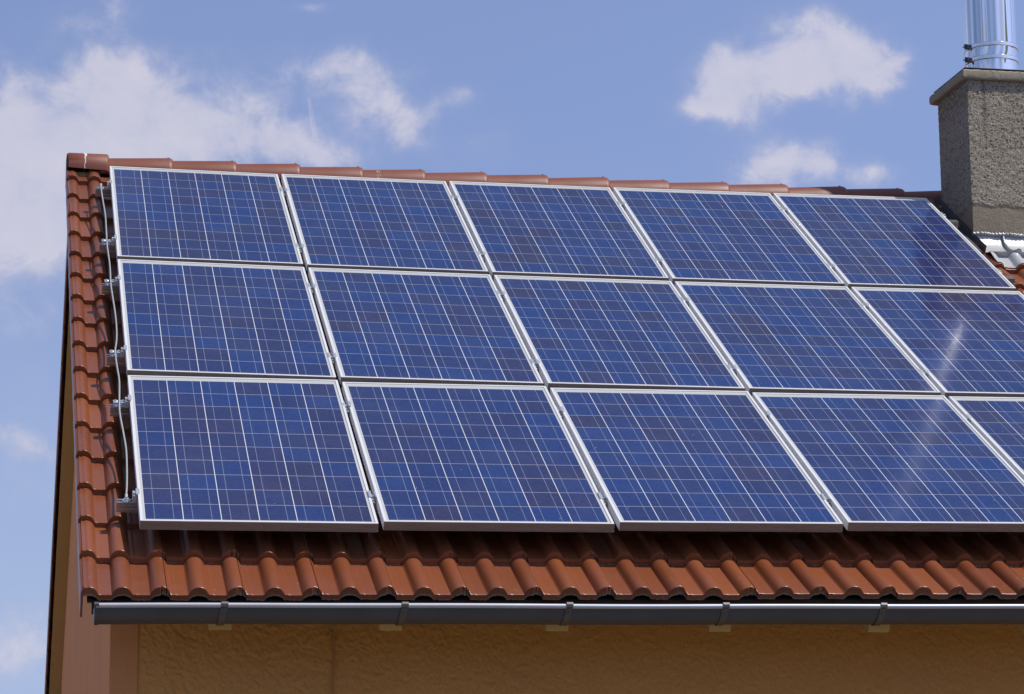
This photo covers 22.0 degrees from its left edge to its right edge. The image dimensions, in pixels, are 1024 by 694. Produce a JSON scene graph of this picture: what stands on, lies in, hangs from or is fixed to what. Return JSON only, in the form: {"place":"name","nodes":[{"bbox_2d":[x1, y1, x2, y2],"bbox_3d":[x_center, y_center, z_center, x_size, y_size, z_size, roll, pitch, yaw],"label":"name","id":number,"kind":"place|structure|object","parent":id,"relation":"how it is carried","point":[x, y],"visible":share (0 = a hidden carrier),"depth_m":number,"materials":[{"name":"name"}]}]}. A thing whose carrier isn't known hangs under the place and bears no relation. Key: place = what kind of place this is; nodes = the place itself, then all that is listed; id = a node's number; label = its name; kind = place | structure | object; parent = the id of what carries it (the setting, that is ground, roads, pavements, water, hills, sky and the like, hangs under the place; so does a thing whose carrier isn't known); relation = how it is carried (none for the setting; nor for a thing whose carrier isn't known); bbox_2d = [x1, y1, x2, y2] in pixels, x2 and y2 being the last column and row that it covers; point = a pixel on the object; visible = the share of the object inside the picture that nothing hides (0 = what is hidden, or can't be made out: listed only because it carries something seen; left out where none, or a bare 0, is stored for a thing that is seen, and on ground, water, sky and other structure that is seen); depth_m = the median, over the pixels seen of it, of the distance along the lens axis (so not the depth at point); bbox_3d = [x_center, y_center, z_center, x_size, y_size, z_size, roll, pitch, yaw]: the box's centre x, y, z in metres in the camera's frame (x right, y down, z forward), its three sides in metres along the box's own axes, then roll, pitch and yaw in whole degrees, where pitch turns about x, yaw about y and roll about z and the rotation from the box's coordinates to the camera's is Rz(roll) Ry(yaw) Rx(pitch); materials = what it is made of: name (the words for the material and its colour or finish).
{"place":"outdoors","nodes":[
{"label":"outdoors","id":0,"kind":"place"},
{"bbox_2d":[0,0,1023,693],"label":"sky","id":1,"kind":"structure","parent":0,"point":[791,93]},
{"label":"ground","id":2,"kind":"structure","parent":0,"visible":0},
{"bbox_2d":[44,67,1023,693],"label":"house","id":3,"kind":"structure","parent":2,"relation":"on","point":[102,551],"depth_m":11.51,"materials":[{"name":"orange paint"}]},
{"bbox_2d":[328,630,334,693],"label":"wall cable","id":4,"kind":"object","parent":3,"relation":"attached to","point":[333,659],"depth_m":11.34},
{"bbox_2d":[116,488,830,515],"bbox_3d":[0.891,0.720,11.682,5.234,0.186,0.250,2,-11,-10],"label":"mounting rail","id":5,"kind":"object","parent":3,"relation":"attached to","point":[130,506],"visible":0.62,"depth_m":11.15,"materials":[{"name":"metal"}]},
{"bbox_2d":[98,183,129,501],"bbox_3d":[-1.999,-0.145,13.199,0.056,2.357,3.834,2,-11,-11],"label":"grounding wire","id":6,"kind":"object","parent":5,"relation":"attached to","point":[115,355],"visible":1,"depth_m":12.70,"materials":[{"name":"metal"}]},
{"bbox_2d":[127,375,377,531],"bbox_3d":[-1.183,0.454,11.723,0.990,0.042,1.650,1,20,-11],"label":"solar panel","id":7,"kind":"object","parent":5,"relation":"attached to","point":[241,454],"visible":1,"depth_m":11.60,"materials":[{"name":"glass"},{"name":"silicon"},{"name":"aluminium"}]},
{"bbox_2d":[342,382,614,531],"bbox_3d":[-0.188,0.478,11.910,0.990,0.042,1.650,1,20,-11],"label":"solar panel","id":8,"kind":"object","parent":5,"relation":"attached to","point":[454,457],"visible":1,"depth_m":11.79,"materials":[{"name":"glass"},{"name":"silicon"},{"name":"aluminium"}]},
{"bbox_2d":[550,388,842,531],"bbox_3d":[0.807,0.499,12.097,0.990,0.043,1.650,1,19,-11],"label":"solar panel","id":9,"kind":"object","parent":5,"relation":"attached to","point":[682,460],"visible":0.99,"depth_m":11.97,"materials":[{"name":"glass"},{"name":"silicon"},{"name":"aluminum"}]},
{"bbox_2d":[752,392,1023,531],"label":"solar panel","id":10,"kind":"object","parent":5,"relation":"attached to","point":[874,462],"visible":0.99,"depth_m":12.19,"materials":[{"name":"glass"},{"name":"silicon"},{"name":"aluminum"}]},
{"bbox_2d":[948,396,1023,479],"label":"solar panel","id":11,"kind":"object","parent":5,"relation":"attached to","point":[997,423],"visible":0.97,"depth_m":12.84,"materials":[{"name":"glass"},{"name":"silicon"},{"name":"aluminum"}]},
{"bbox_2d":[102,275,869,309],"bbox_3d":[0.920,-0.199,14.317,6.226,0.155,0.254,2,-11,-11],"label":"mounting rail","id":12,"kind":"object","parent":3,"relation":"attached to","point":[107,289],"visible":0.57,"depth_m":13.68,"materials":[{"name":"metal"}]},
{"bbox_2d":[107,345,929,376],"bbox_3d":[1.094,0.162,13.350,6.226,0.150,0.255,2,-11,-11],"label":"mounting rail","id":13,"kind":"object","parent":3,"relation":"attached to","point":[120,361],"visible":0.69,"depth_m":12.73,"materials":[{"name":"metal"}]},
{"bbox_2d":[117,259,335,379],"bbox_3d":[-1.465,-0.142,13.290,0.990,0.042,1.650,2,20,-11],"label":"solar panel","id":14,"kind":"object","parent":13,"relation":"attached to","point":[193,319],"visible":1,"depth_m":13.20,"materials":[{"name":"glass"},{"name":"silicon"},{"name":"aluminium"}]},
{"bbox_2d":[308,268,543,385],"bbox_3d":[-0.471,-0.107,13.482,0.990,0.040,1.650,2,20,-11],"label":"solar panel","id":15,"kind":"object","parent":13,"relation":"attached to","point":[382,326],"visible":1,"depth_m":13.39,"materials":[{"name":"glass"},{"name":"silicon"},{"name":"aluminium"}]},
{"bbox_2d":[493,275,744,390],"bbox_3d":[0.523,-0.076,13.672,0.990,0.040,1.650,2,20,-11],"label":"solar panel","id":16,"kind":"object","parent":13,"relation":"attached to","point":[608,333],"visible":1,"depth_m":13.58,"materials":[{"name":"glass"},{"name":"silicon"},{"name":"aluminum"}]},
{"bbox_2d":[674,281,940,395],"bbox_3d":[1.518,-0.049,13.861,0.990,0.040,1.650,1,20,-11],"label":"solar panel","id":17,"kind":"object","parent":13,"relation":"attached to","point":[771,338],"visible":1,"depth_m":13.77,"materials":[{"name":"glass"},{"name":"silicon"},{"name":"aluminum"}]},
{"bbox_2d":[851,287,1023,398],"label":"solar panel","id":18,"kind":"object","parent":13,"relation":"attached to","point":[964,343],"visible":1,"depth_m":14.10,"materials":[{"name":"glass"},{"name":"silicon"},{"name":"aluminum"}]},
{"bbox_2d":[95,180,958,228],"bbox_3d":[0.153,-0.812,15.784,5.234,0.149,0.252,2,-11,-11],"label":"mounting rail","id":19,"kind":"object","parent":3,"relation":"attached to","point":[106,191],"visible":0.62,"depth_m":15.40,"materials":[{"name":"metal"}]},
{"bbox_2d":[110,395,971,422],"bbox_3d":[0.715,0.367,12.658,5.234,0.153,0.254,2,-11,-11],"label":"mounting rail","id":20,"kind":"object","parent":3,"relation":"attached to","point":[125,411],"visible":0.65,"depth_m":12.11,"materials":[{"name":"metal"}]},
{"bbox_2d":[99,235,1014,285],"bbox_3d":[0.323,-0.446,14.839,5.234,0.154,0.253,2,-11,-11],"label":"mounting rail","id":21,"kind":"object","parent":3,"relation":"attached to","point":[112,250],"visible":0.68,"depth_m":14.47,"materials":[{"name":"metal"}]},
{"bbox_2d":[109,166,302,266],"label":"solar panel","id":22,"kind":"object","parent":21,"relation":"attached to","point":[180,215],"visible":1,"depth_m":14.78,"materials":[{"name":"glass"},{"name":"silicon"},{"name":"aluminium"}]},
{"bbox_2d":[281,174,487,273],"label":"solar panel","id":23,"kind":"object","parent":21,"relation":"attached to","point":[361,223],"visible":1,"depth_m":14.97,"materials":[{"name":"glass"},{"name":"silicon"},{"name":"aluminium"}]},
{"bbox_2d":[449,181,668,280],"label":"solar panel","id":24,"kind":"object","parent":21,"relation":"attached to","point":[551,231],"visible":1,"depth_m":15.16,"materials":[{"name":"glass"},{"name":"silicon"},{"name":"aluminum"}]},
{"bbox_2d":[613,187,844,285],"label":"solar panel","id":25,"kind":"object","parent":21,"relation":"attached to","point":[721,237],"visible":1,"depth_m":15.35,"materials":[{"name":"glass"},{"name":"silicon"},{"name":"aluminum"}]},
{"bbox_2d":[773,193,1015,290],"bbox_3d":[2.232,-0.623,15.616,0.990,0.040,1.650,1,21,-11],"label":"solar panel","id":26,"kind":"object","parent":21,"relation":"attached to","point":[889,242],"visible":1,"depth_m":15.54,"materials":[{"name":"glass"},{"name":"silicon"},{"name":"aluminum"}]},
{"bbox_2d":[93,601,1023,625],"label":"gutter","id":27,"kind":"object","parent":3,"relation":"attached to","point":[222,613],"visible":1,"depth_m":10.71,"materials":[{"name":"metal"}]},
{"bbox_2d":[963,0,1018,69],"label":"flue pipe","id":28,"kind":"object","parent":3,"relation":"on","point":[990,33],"visible":0.83,"depth_m":16.67,"materials":[{"name":"silver metal"}]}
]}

